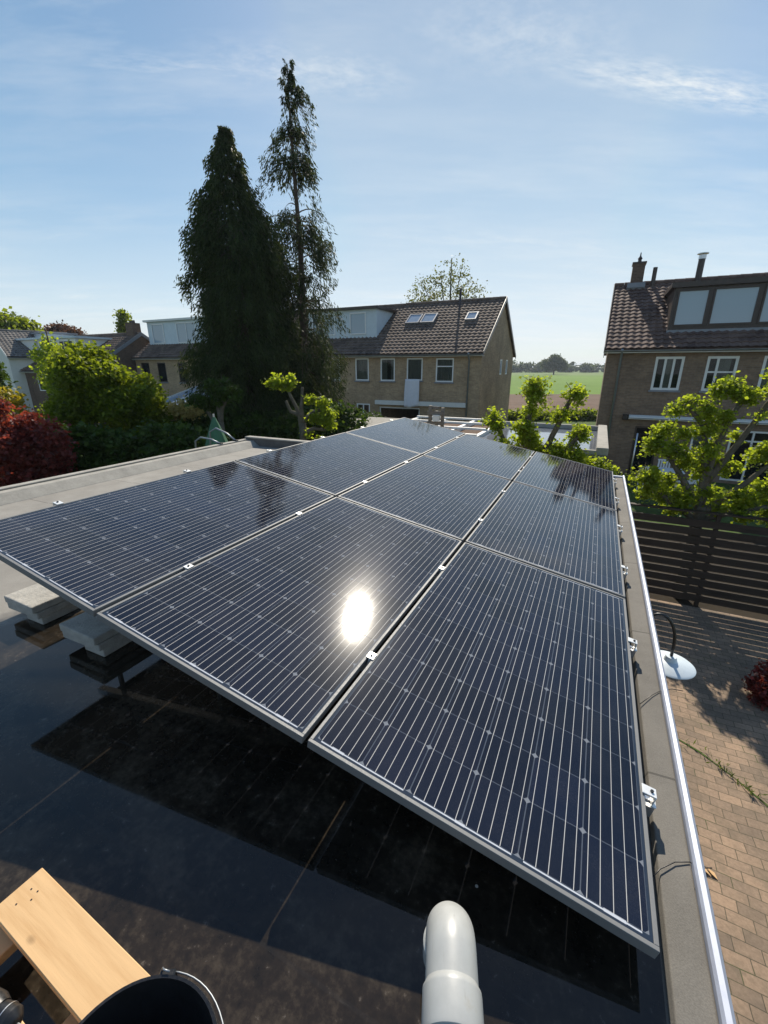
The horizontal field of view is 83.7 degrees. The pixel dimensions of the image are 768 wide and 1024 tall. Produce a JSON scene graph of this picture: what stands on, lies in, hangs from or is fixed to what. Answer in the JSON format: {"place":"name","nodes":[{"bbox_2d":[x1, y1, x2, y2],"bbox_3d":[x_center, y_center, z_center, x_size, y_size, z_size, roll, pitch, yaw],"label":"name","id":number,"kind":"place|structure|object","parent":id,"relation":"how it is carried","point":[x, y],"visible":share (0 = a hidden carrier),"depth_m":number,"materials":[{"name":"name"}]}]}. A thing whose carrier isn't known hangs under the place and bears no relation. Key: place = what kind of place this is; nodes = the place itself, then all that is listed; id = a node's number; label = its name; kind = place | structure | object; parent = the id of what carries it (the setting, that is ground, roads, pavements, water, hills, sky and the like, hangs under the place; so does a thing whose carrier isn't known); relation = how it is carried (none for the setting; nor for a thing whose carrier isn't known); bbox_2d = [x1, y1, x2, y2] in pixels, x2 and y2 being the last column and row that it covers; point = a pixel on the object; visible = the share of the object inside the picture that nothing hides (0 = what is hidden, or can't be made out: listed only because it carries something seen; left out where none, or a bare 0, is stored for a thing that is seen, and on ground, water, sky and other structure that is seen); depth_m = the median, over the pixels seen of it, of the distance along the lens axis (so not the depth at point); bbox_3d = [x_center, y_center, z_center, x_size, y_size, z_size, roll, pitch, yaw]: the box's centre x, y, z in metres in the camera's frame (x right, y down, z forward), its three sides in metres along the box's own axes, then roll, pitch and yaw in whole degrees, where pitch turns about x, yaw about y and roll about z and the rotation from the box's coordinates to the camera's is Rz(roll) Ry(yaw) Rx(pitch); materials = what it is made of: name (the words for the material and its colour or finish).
{"place":"outdoors","nodes":[
{"label":"outdoors","id":0,"kind":"place"},
{"bbox_2d":[166,385,204,406],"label":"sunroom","id":1,"kind":"structure","parent":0,"point":[179,394],"depth_m":28.50,"materials":[{"name":"grey"}]},
{"bbox_2d":[0,0,767,367],"label":"sky","id":2,"kind":"structure","parent":0,"point":[547,145],"materials":[{"name":"blue"}]},
{"bbox_2d":[3,420,767,600],"bbox_3d":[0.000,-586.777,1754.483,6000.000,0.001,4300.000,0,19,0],"label":"ground","id":3,"kind":"structure","parent":0,"point":[737,475],"depth_m":17.20,"materials":[{"name":"soil"}]},
{"bbox_2d":[0,362,26,408],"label":"dark tree","id":4,"kind":"object","parent":3,"relation":"on","point":[4,375],"visible":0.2,"depth_m":14.56,"materials":[{"name":"green plant"}]},
{"bbox_2d":[0,386,40,423],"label":"golden shrub","id":5,"kind":"object","parent":3,"relation":"on","point":[18,401],"visible":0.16,"depth_m":11.21,"materials":[{"name":"yellow plant"}]},
{"bbox_2d":[0,329,77,421],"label":"white house","id":6,"kind":"structure","parent":3,"relation":"on","point":[13,356],"depth_m":34.44,"materials":[{"name":"white paint"}]},
{"bbox_2d":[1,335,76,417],"bbox_3d":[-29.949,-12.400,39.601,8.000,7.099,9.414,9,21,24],"label":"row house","id":7,"kind":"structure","parent":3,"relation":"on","point":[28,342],"depth_m":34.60,"materials":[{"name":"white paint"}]},
{"bbox_2d":[0,397,78,486],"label":"red maple","id":8,"kind":"object","parent":3,"relation":"on","point":[30,450],"visible":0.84,"depth_m":9.13,"materials":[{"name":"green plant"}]},
{"bbox_2d":[27,329,61,394],"bbox_3d":[-16.541,-5.909,21.758,2.602,6.203,2.106,0,19,0],"label":"tree","id":9,"kind":"object","parent":3,"relation":"on","point":[40,353],"visible":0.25,"depth_m":20.88,"materials":[{"name":"green plant"}]},
{"bbox_2d":[39,319,87,334],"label":"copper beech","id":10,"kind":"object","parent":3,"relation":"on","point":[59,327],"visible":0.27,"depth_m":45.05,"materials":[{"name":"red plant"}]},
{"bbox_2d":[25,320,149,426],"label":"row house","id":11,"kind":"structure","parent":3,"relation":"on","point":[132,341],"depth_m":33.47,"materials":[{"name":"brown brick"}]},
{"bbox_2d":[34,337,186,451],"bbox_3d":[-8.783,-2.740,13.766,4.356,5.307,3.372,0,19,0],"label":"maple tree","id":12,"kind":"object","parent":3,"relation":"on","point":[92,384],"visible":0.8,"depth_m":12.71,"materials":[{"name":"green plant"}]},
{"bbox_2d":[15,417,235,473],"bbox_3d":[-6.139,-0.787,10.976,6.264,3.199,2.200,0,19,0],"label":"laurel hedge","id":13,"kind":"object","parent":3,"relation":"on","point":[98,447],"visible":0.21,"depth_m":10.45,"materials":[{"name":"green plant"}]},
{"bbox_2d":[130,316,207,397],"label":"terraced house","id":14,"kind":"structure","parent":3,"relation":"on","point":[157,355],"depth_m":32.20,"materials":[{"name":"yellow brick"}]},
{"bbox_2d":[141,363,149,377],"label":"window","id":15,"kind":"structure","parent":14,"relation":"in","point":[145,366],"depth_m":33.00,"materials":[{"name":"brown paint"}]},
{"bbox_2d":[157,363,168,382],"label":"window","id":16,"kind":"structure","parent":14,"relation":"in","point":[162,372],"depth_m":32.35,"materials":[{"name":"brown paint"}]},
{"bbox_2d":[177,362,187,383],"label":"window","id":17,"kind":"structure","parent":14,"relation":"in","point":[182,379],"depth_m":31.53,"materials":[{"name":"brown paint"}]},
{"bbox_2d":[182,376,243,433],"bbox_3d":[-4.675,-1.727,12.340,1.669,4.296,0.861,0,19,0],"label":"pollarded lime","id":18,"kind":"object","parent":3,"relation":"on","point":[220,396],"visible":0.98,"depth_m":11.70,"materials":[{"name":"green plant"}]},
{"bbox_2d":[205,414,227,445],"bbox_3d":[-3.844,-0.571,10.208,0.760,3.460,0.760,-6,20,-18],"label":"closed parasol","id":19,"kind":"object","parent":3,"relation":"on","point":[218,435],"visible":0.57,"depth_m":9.67,"materials":[{"name":"green fabric"}]},
{"bbox_2d":[195,427,237,447],"bbox_3d":[-3.348,0.040,8.532,1.195,3.378,0.440,9,21,24],"label":"roof ladder","id":20,"kind":"object","parent":3,"relation":"on","point":[217,442],"visible":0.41,"depth_m":7.98,"materials":[{"name":"metal"}]},
{"bbox_2d":[110,399,370,451],"bbox_3d":[-5.084,-2.227,15.676,10.680,3.769,2.820,0,19,0],"label":"garden hedge","id":21,"kind":"object","parent":3,"relation":"on","point":[275,427],"visible":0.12,"depth_m":14.92,"materials":[{"name":"green plant"}]},
{"bbox_2d":[162,395,206,420],"bbox_3d":[-6.533,-3.407,14.262,1.792,0.928,1.221,0,19,0],"label":"cream shrub","id":22,"kind":"object","parent":21,"relation":"on","point":[178,409],"visible":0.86,"depth_m":14.04,"materials":[{"name":"beige plant"}]},
{"bbox_2d":[173,125,308,438],"bbox_3d":[-5.166,-6.779,15.667,5.033,11.894,5.162,0,19,0],"label":"cypress","id":23,"kind":"object","parent":3,"relation":"on","point":[235,261],"visible":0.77,"depth_m":14.29,"materials":[{"name":"green plant"}]},
{"bbox_2d":[249,275,331,418],"bbox_3d":[-4.217,-5.631,17.448,4.458,8.855,4.874,0,19,0],"label":"cypress","id":24,"kind":"object","parent":3,"relation":"on","point":[294,330],"visible":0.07,"depth_m":16.60,"materials":[{"name":"green plant"}]},
{"bbox_2d":[260,372,338,439],"bbox_3d":[-2.279,-1.664,12.084,2.113,4.348,0.840,0,19,0],"label":"pollarded lime","id":25,"kind":"object","parent":3,"relation":"on","point":[324,417],"visible":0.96,"depth_m":11.63,"materials":[{"name":"green plant"}]},
{"bbox_2d":[246,58,360,416],"bbox_3d":[-3.209,-8.447,16.934,5.553,15.090,5.630,-9,21,-26],"label":"cypress","id":26,"kind":"object","parent":3,"relation":"on","point":[325,371],"visible":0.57,"depth_m":15.93,"materials":[{"name":"green plant"}]},
{"bbox_2d":[307,303,405,416],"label":"terraced house","id":27,"kind":"structure","parent":3,"relation":"on","point":[369,327],"depth_m":25.61,"materials":[{"name":"yellow brick"}]},
{"bbox_2d":[328,359,339,381],"bbox_3d":[-3.027,-8.613,26.010,1.020,1.315,0.240,9,21,24],"label":"window","id":28,"kind":"structure","parent":27,"relation":"in","point":[328,359],"depth_m":26.00,"materials":[{"name":"white plastic"}]},
{"bbox_2d":[354,358,369,381],"bbox_3d":[-1.267,-8.341,25.204,1.010,1.315,0.240,9,21,24],"label":"window","id":29,"kind":"structure","parent":27,"relation":"in","point":[361,364],"depth_m":25.27,"materials":[{"name":"white plastic"}]},
{"bbox_2d":[357,403,369,412],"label":"window","id":30,"kind":"structure","parent":27,"relation":"in","point":[357,403],"depth_m":25.81,"materials":[{"name":"white plastic"}]},
{"bbox_2d":[0,436,735,1023],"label":"flat roofed garage","id":31,"kind":"structure","parent":3,"relation":"on","point":[236,860],"depth_m":1.31,"materials":[{"name":"rubber"}]},
{"bbox_2d":[0,987,23,1023],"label":"cordless drill","id":32,"kind":"object","parent":31,"relation":"on","point":[11,1011],"visible":1,"depth_m":0.87,"materials":[{"name":"black plastic"}]},
{"bbox_2d":[27,604,77,624],"bbox_3d":[-2.000,0.588,2.615,0.160,0.052,0.240,8,20,23],"label":"concrete slab","id":33,"kind":"object","parent":31,"relation":"on","point":[56,614],"depth_m":2.54,"materials":[{"name":"grey concrete"}]},
{"bbox_2d":[7,600,71,618],"bbox_3d":[-2.049,0.533,2.628,0.300,0.040,0.300,8,20,23],"label":"concrete slab","id":34,"kind":"object","parent":33,"relation":"on","point":[50,610],"depth_m":2.51,"materials":[{"name":"grey concrete"}]},
{"bbox_2d":[4,583,64,613],"bbox_3d":[-2.051,0.495,2.606,0.300,0.043,0.300,9,21,25],"label":"concrete slab","id":35,"kind":"object","parent":34,"relation":"on","point":[35,598],"depth_m":2.52,"materials":[{"name":"grey concrete"}]},
{"bbox_2d":[0,868,149,1023],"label":"wooden step","id":36,"kind":"object","parent":31,"relation":"on","point":[81,960],"visible":0.84,"depth_m":1.00,"materials":[{"name":"brown wood"}]},
{"bbox_2d":[85,637,131,656],"bbox_3d":[-1.464,0.682,2.338,0.160,0.052,0.240,8,20,23],"label":"concrete slab","id":37,"kind":"object","parent":31,"relation":"on","point":[112,648],"depth_m":2.25,"materials":[{"name":"grey concrete"}]},
{"bbox_2d":[62,631,124,650],"bbox_3d":[-1.512,0.627,2.351,0.300,0.040,0.300,8,20,23],"label":"concrete slab","id":38,"kind":"object","parent":37,"relation":"on","point":[108,642],"depth_m":2.22,"materials":[{"name":"grey concrete"}]},
{"bbox_2d":[59,612,118,645],"bbox_3d":[-1.515,0.588,2.329,0.300,0.043,0.300,9,21,25],"label":"concrete slab","id":39,"kind":"object","parent":38,"relation":"on","point":[88,628],"depth_m":2.22,"materials":[{"name":"grey concrete"}]},
{"bbox_2d":[79,967,223,1023],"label":"bucket","id":40,"kind":"object","parent":31,"relation":"on","point":[167,996],"visible":1,"depth_m":0.85,"materials":[{"name":"black plastic"}]},
{"bbox_2d":[53,501,656,816],"bbox_3d":[-0.558,0.709,2.038,3.141,0.647,0.040,19,25,20],"label":"mounting rail","id":41,"kind":"object","parent":31,"relation":"on","point":[650,803],"visible":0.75,"depth_m":1.39,"materials":[{"name":"metal"}]},
{"bbox_2d":[0,461,333,616],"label":"solar panel","id":42,"kind":"object","parent":41,"relation":"attached to","point":[92,555],"visible":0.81,"depth_m":2.33,"materials":[{"name":"glass"}]},
{"bbox_2d":[96,497,461,743],"bbox_3d":[-0.311,0.312,2.301,1.000,0.033,1.797,19,25,20],"label":"solar panel","id":43,"kind":"object","parent":41,"relation":"attached to","point":[286,627],"visible":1,"depth_m":1.91,"materials":[{"name":"blue glass"}]},
{"bbox_2d":[307,542,659,958],"bbox_3d":[0.591,0.630,1.947,1.000,0.032,1.797,19,25,20],"label":"solar panel","id":44,"kind":"object","parent":41,"relation":"attached to","point":[486,705],"visible":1,"depth_m":1.49,"materials":[{"name":"blue glass"}]},
{"bbox_2d":[183,469,636,657],"bbox_3d":[-0.170,0.453,2.798,3.141,0.647,0.040,19,25,20],"label":"mounting rail","id":45,"kind":"object","parent":31,"relation":"on","point":[633,650],"visible":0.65,"depth_m":2.15,"materials":[{"name":"metal"}]},
{"bbox_2d":[266,449,627,579],"bbox_3d":[0.233,0.186,3.589,3.141,0.647,0.042,19,25,20],"label":"mounting rail","id":46,"kind":"object","parent":31,"relation":"on","point":[625,573],"visible":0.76,"depth_m":2.95,"materials":[{"name":"metal"}]},
{"bbox_2d":[465,481,624,598],"bbox_3d":[1.382,0.107,3.498,1.000,0.031,1.797,19,24,20],"label":"solar panel","id":47,"kind":"object","parent":46,"relation":"attached to","point":[576,540],"visible":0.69,"depth_m":3.23,"materials":[{"name":"blue glass"}]},
{"bbox_2d":[421,901,483,1023],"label":"vent pipe","id":48,"kind":"object","parent":31,"relation":"on","point":[451,992],"visible":1,"depth_m":0.86,"materials":[{"name":"grey plastic"}]},
{"bbox_2d":[320,436,622,535],"bbox_3d":[0.621,-0.070,4.348,3.141,0.647,0.040,19,25,20],"label":"mounting rail","id":49,"kind":"object","parent":31,"relation":"on","point":[621,526],"visible":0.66,"depth_m":3.71,"materials":[{"name":"metal"}]},
{"bbox_2d":[235,432,420,497],"bbox_3d":[-0.423,-0.528,4.204,1.000,0.033,1.797,19,24,20],"label":"solar panel","id":50,"kind":"object","parent":49,"relation":"attached to","point":[336,465],"visible":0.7,"depth_m":3.98,"materials":[{"name":"blue glass"}]},
{"bbox_2d":[338,455,510,543],"bbox_3d":[0.480,-0.209,3.852,1.000,0.032,1.797,19,24,20],"label":"solar panel","id":51,"kind":"object","parent":49,"relation":"attached to","point":[446,498],"visible":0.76,"depth_m":3.61,"materials":[{"name":"blue glass"}]},
{"bbox_2d":[360,426,618,505],"bbox_3d":[1.024,-0.337,5.139,3.141,0.647,0.040,19,25,20],"label":"mounting rail","id":52,"kind":"object","parent":31,"relation":"on","point":[617,502],"visible":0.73,"depth_m":4.83,"materials":[{"name":"metal"}]},
{"bbox_2d":[423,434,534,480],"bbox_3d":[1.271,-0.732,5.402,1.000,0.031,1.797,19,24,20],"label":"solar panel","id":53,"kind":"object","parent":52,"relation":"attached to","point":[493,458],"visible":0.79,"depth_m":5.22,"materials":[{"name":"blue glass"}]},
{"bbox_2d":[390,419,616,485],"bbox_3d":[1.411,-0.593,5.899,3.141,0.647,0.040,19,25,20],"label":"mounting rail","id":54,"kind":"object","parent":31,"relation":"on","point":[615,482],"visible":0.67,"depth_m":5.58,"materials":[{"name":"metal"}]},
{"bbox_2d":[346,417,464,455],"bbox_3d":[0.368,-1.050,5.755,1.000,0.031,1.797,19,25,20],"label":"solar panel","id":55,"kind":"object","parent":54,"relation":"attached to","point":[416,436],"visible":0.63,"depth_m":5.59,"materials":[{"name":"blue glass"}]},
{"bbox_2d":[513,452,616,510],"bbox_3d":[2.173,-0.416,5.048,1.000,0.032,1.797,19,25,20],"label":"solar panel","id":56,"kind":"object","parent":54,"relation":"attached to","point":[573,479],"visible":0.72,"depth_m":4.86,"materials":[{"name":"blue glass"}]},
{"bbox_2d":[640,689,681,703],"bbox_3d":[1.222,0.813,1.908,0.252,0.003,0.038,-6,20,-17],"label":"cable","id":57,"kind":"object","parent":31,"relation":"on","point":[657,692],"visible":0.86,"depth_m":1.92,"materials":[{"name":"black rubber"}]},
{"bbox_2d":[653,613,695,679],"bbox_3d":[2.062,0.940,3.204,0.528,0.411,0.336,9,21,24],"label":"wall lamp","id":58,"kind":"object","parent":31,"relation":"attached to","point":[676,666],"visible":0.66,"depth_m":3.15,"materials":[{"name":"metal"}]},
{"bbox_2d":[653,861,711,876],"bbox_3d":[0.853,1.036,1.247,0.202,0.003,0.034,-3,19,-8],"label":"cable","id":59,"kind":"object","parent":31,"relation":"on","point":[659,869],"visible":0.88,"depth_m":1.25,"materials":[{"name":"black rubber"}]},
{"bbox_2d":[352,408,385,418],"bbox_3d":[-1.392,-3.548,19.887,3.892,2.516,2.330,0,19,0],"label":"conifer hedge","id":60,"kind":"object","parent":3,"relation":"on","point":[369,414],"visible":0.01,"depth_m":19.59,"materials":[{"name":"green plant"}]},
{"bbox_2d":[351,417,399,426],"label":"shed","id":61,"kind":"structure","parent":3,"relation":"on","point":[375,420],"depth_m":18.52,"materials":[{"name":"white wood"}]},
{"bbox_2d":[372,288,515,422],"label":"brick house","id":62,"kind":"structure","parent":3,"relation":"on","point":[455,357],"depth_m":24.05,"materials":[{"name":"brown brick"}]},
{"bbox_2d":[379,358,395,381],"bbox_3d":[0.227,-8.083,24.471,1.020,1.295,0.240,9,21,24],"label":"window","id":63,"kind":"structure","parent":62,"relation":"in","point":[383,360],"depth_m":24.54,"materials":[{"name":"white plastic"}]},
{"bbox_2d":[404,379,418,407],"bbox_3d":[1.546,-6.636,24.026,0.890,1.553,0.162,9,21,24],"label":"bedding","id":64,"kind":"object","parent":62,"relation":"hanging from","point":[411,393],"visible":1,"depth_m":24.02,"materials":[{"name":"white fabric"}]},
{"bbox_2d":[405,314,423,324],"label":"roof window","id":65,"kind":"structure","parent":62,"relation":"in","point":[413,318],"depth_m":25.52,"materials":[{"name":"white"}]},
{"bbox_2d":[407,358,422,381],"bbox_3d":[1.713,-7.873,23.783,1.060,1.255,0.240,9,21,24],"label":"window","id":66,"kind":"structure","parent":62,"relation":"in","point":[414,365],"depth_m":23.84,"materials":[{"name":"glass"}]},
{"bbox_2d":[419,313,437,323],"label":"roof window","id":67,"kind":"structure","parent":62,"relation":"in","point":[428,318],"depth_m":25.13,"materials":[{"name":"white"}]},
{"bbox_2d":[434,358,453,383],"bbox_3d":[3.276,-7.593,23.080,1.110,1.295,0.240,9,21,24],"label":"window","id":68,"kind":"structure","parent":62,"relation":"in","point":[444,366],"depth_m":23.14,"materials":[{"name":"white plastic"}]},
{"bbox_2d":[464,311,478,320],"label":"roof window","id":69,"kind":"structure","parent":62,"relation":"in","point":[472,316],"depth_m":24.08,"materials":[{"name":"white"}]},
{"bbox_2d":[499,359,501,374],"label":"window","id":70,"kind":"structure","parent":62,"relation":"in","point":[501,359],"depth_m":26.60,"materials":[{"name":"white plastic"}]},
{"bbox_2d":[413,416,491,437],"bbox_3d":[1.780,-1.351,13.493,3.000,2.840,3.650,9,21,24],"label":"pergola","id":71,"kind":"object","parent":3,"relation":"on","point":[474,427],"visible":0.22,"depth_m":13.26,"materials":[{"name":"white paint"}]},
{"bbox_2d":[482,421,608,463],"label":"neighbour garage","id":72,"kind":"structure","parent":3,"relation":"on","point":[598,444],"depth_m":11.31,"materials":[{"name":"white brick"}]},
{"bbox_2d":[477,374,620,475],"bbox_3d":[3.417,-0.730,9.247,3.054,4.385,0.946,9,21,24],"label":"pollarded lime","id":73,"kind":"object","parent":3,"relation":"on","point":[528,437],"visible":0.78,"depth_m":8.80,"materials":[{"name":"green plant"}]},
{"bbox_2d":[507,407,597,420],"bbox_3d":[13.114,-8.617,38.279,13.745,1.873,2.484,0,19,0],"label":"field hedge","id":74,"kind":"object","parent":3,"relation":"on","point":[587,414],"visible":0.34,"depth_m":37.81,"materials":[{"name":"green plant"}]},
{"bbox_2d":[512,360,604,372],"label":"distant treeline","id":75,"kind":"object","parent":3,"relation":"on","point":[533,367],"visible":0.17,"depth_m":401.34,"materials":[{"name":"green plant"}]},
{"bbox_2d":[628,433,638,482],"bbox_3d":[9.971,-2.146,17.164,0.055,2.000,0.055,-16,24,-39],"label":"washing pole","id":76,"kind":"object","parent":3,"relation":"on","point":[633,454],"visible":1,"depth_m":17.09,"materials":[{"name":"metal"}]},
{"bbox_2d":[657,459,669,474],"bbox_3d":[11.229,-1.599,17.186,0.480,0.951,0.498,7,20,19],"label":"garden chair","id":77,"kind":"object","parent":3,"relation":"on","point":[662,460],"visible":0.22,"depth_m":17.29,"materials":[{"name":"white plastic"}]},
{"bbox_2d":[635,527,767,620],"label":"planting bed","id":78,"kind":"object","parent":3,"relation":"on","point":[754,615],"depth_m":9.10,"materials":[{"name":"soil"}]},
{"bbox_2d":[618,368,767,598],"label":"pollarded lime","id":79,"kind":"object","parent":78,"relation":"on","point":[708,462],"visible":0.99,"depth_m":7.84,"materials":[{"name":"green plant"}]},
{"bbox_2d":[630,502,767,614],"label":"slatted fence","id":80,"kind":"object","parent":78,"relation":"on","point":[712,542],"visible":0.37,"depth_m":8.10,"materials":[{"name":"brown wood"}]},
{"bbox_2d":[427,405,444,426],"bbox_3d":[1.200,-0.713,10.380,0.420,3.620,0.205,9,21,24],"label":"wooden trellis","id":81,"kind":"object","parent":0,"point":[434,419],"visible":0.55,"depth_m":9.84,"materials":[{"name":"brown wood"}]},
{"bbox_2d":[508,394,599,411],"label":"ploughed field","id":82,"kind":"structure","parent":0,"point":[517,401],"depth_m":57.48,"materials":[{"name":"brown soil"}]},
{"bbox_2d":[0,306,43,330],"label":"ash tree","id":83,"kind":"object","parent":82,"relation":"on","point":[17,322],"visible":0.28,"depth_m":39.93,"materials":[{"name":"green plant"}]},
{"bbox_2d":[112,308,131,332],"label":"poplar tree","id":84,"kind":"object","parent":82,"relation":"on","point":[122,316],"visible":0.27,"depth_m":42.77,"materials":[{"name":"green plant"}]},
{"bbox_2d":[404,253,490,302],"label":"birch tree","id":85,"kind":"object","parent":82,"relation":"on","point":[443,290],"visible":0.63,"depth_m":41.09,"materials":[{"name":"green plant"}]},
{"bbox_2d":[510,375,602,393],"bbox_3d":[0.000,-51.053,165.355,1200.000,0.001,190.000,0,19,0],"label":"meadow","id":86,"kind":"structure","parent":0,"point":[593,383],"depth_m":134.20,"materials":[{"name":"green plant"}]},
{"bbox_2d":[511,370,603,374],"bbox_3d":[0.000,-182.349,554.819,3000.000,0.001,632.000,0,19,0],"label":"crop field","id":87,"kind":"structure","parent":0,"point":[600,372],"depth_m":336.03,"materials":[{"name":"green plant"}]},
{"bbox_2d":[540,353,569,374],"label":"tree","id":88,"kind":"object","parent":87,"relation":"on","point":[559,364],"visible":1,"depth_m":281.33,"materials":[{"name":"green plant"}]},
{"bbox_2d":[647,467,684,487],"bbox_3d":[10.787,-1.280,16.570,1.200,0.740,0.800,9,21,24],"label":"garden table","id":89,"kind":"object","parent":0,"point":[668,470],"visible":0.27,"depth_m":16.29,"materials":[{"name":"white plastic"}]},
{"bbox_2d":[595,252,767,485],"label":"brown brick house","id":90,"kind":"structure","parent":0,"point":[668,341],"depth_m":17.28,"materials":[{"name":"red brick"}]},
{"bbox_2d":[627,426,654,473],"bbox_3d":[11.091,-2.626,18.356,0.900,2.050,0.075,9,21,24],"label":"door","id":91,"kind":"structure","parent":90,"relation":"in","point":[636,427],"depth_m":18.35,"materials":[{"name":"white paint"}]},
{"bbox_2d":[648,356,684,391],"bbox_3d":[11.385,-5.528,17.236,1.100,1.355,0.240,9,21,24],"label":"window","id":92,"kind":"structure","parent":90,"relation":"in","point":[669,363],"depth_m":17.24,"materials":[{"name":"white paint"}]},
{"bbox_2d":[689,430,710,452],"bbox_3d":[12.848,-2.774,17.462,0.640,1.200,0.165,9,21,24],"label":"window","id":93,"kind":"structure","parent":90,"relation":"in","point":[695,442],"depth_m":17.53,"materials":[{"name":"white paint"}]},
{"bbox_2d":[698,356,739,392],"bbox_3d":[12.933,-5.289,16.527,1.100,1.355,0.240,9,21,24],"label":"window","id":94,"kind":"structure","parent":90,"relation":"in","point":[723,363],"depth_m":16.47,"materials":[{"name":"white paint"}]},
{"bbox_2d":[719,430,767,481],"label":"patio door","id":95,"kind":"structure","parent":90,"relation":"in","point":[752,441],"depth_m":16.89,"materials":[{"name":"white paint"}]},
{"bbox_2d":[757,356,767,393],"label":"window","id":96,"kind":"structure","parent":90,"relation":"in","point":[762,382],"depth_m":16.00,"materials":[{"name":"white paint"}]},
{"bbox_2d":[676,474,698,489],"bbox_3d":[11.203,-1.136,15.813,0.480,0.951,0.498,-5,19,-16],"label":"garden chair","id":97,"kind":"object","parent":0,"point":[689,481],"visible":0.18,"depth_m":15.60,"materials":[{"name":"white plastic"}]},
{"bbox_2d":[650,599,767,1023],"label":"patio paving","id":98,"kind":"structure","parent":0,"point":[718,715],"depth_m":4.97,"materials":[{"name":"brown brick"}]},
{"bbox_2d":[705,869,717,879],"bbox_3d":[3.022,3.335,3.969,0.122,0.028,0.062,15,24,38],"label":"fallen leaf","id":99,"kind":"object","parent":98,"relation":"on","point":[711,872],"visible":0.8,"depth_m":3.96,"materials":[{"name":"brown plant"}]},
{"bbox_2d":[678,739,767,806],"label":"mossy joint","id":100,"kind":"object","parent":98,"relation":"on","point":[721,767],"visible":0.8,"depth_m":5.11,"materials":[{"name":"plant"}]},
{"bbox_2d":[686,739,767,796],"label":"grass tuft","id":101,"kind":"object","parent":98,"relation":"on","point":[751,790],"visible":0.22,"depth_m":4.83,"materials":[{"name":"plant"}]},
{"bbox_2d":[741,658,767,711],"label":"red barberry","id":102,"kind":"object","parent":98,"relation":"on","point":[757,683],"visible":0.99,"depth_m":5.96,"materials":[{"name":"brown plant"}]}
]}

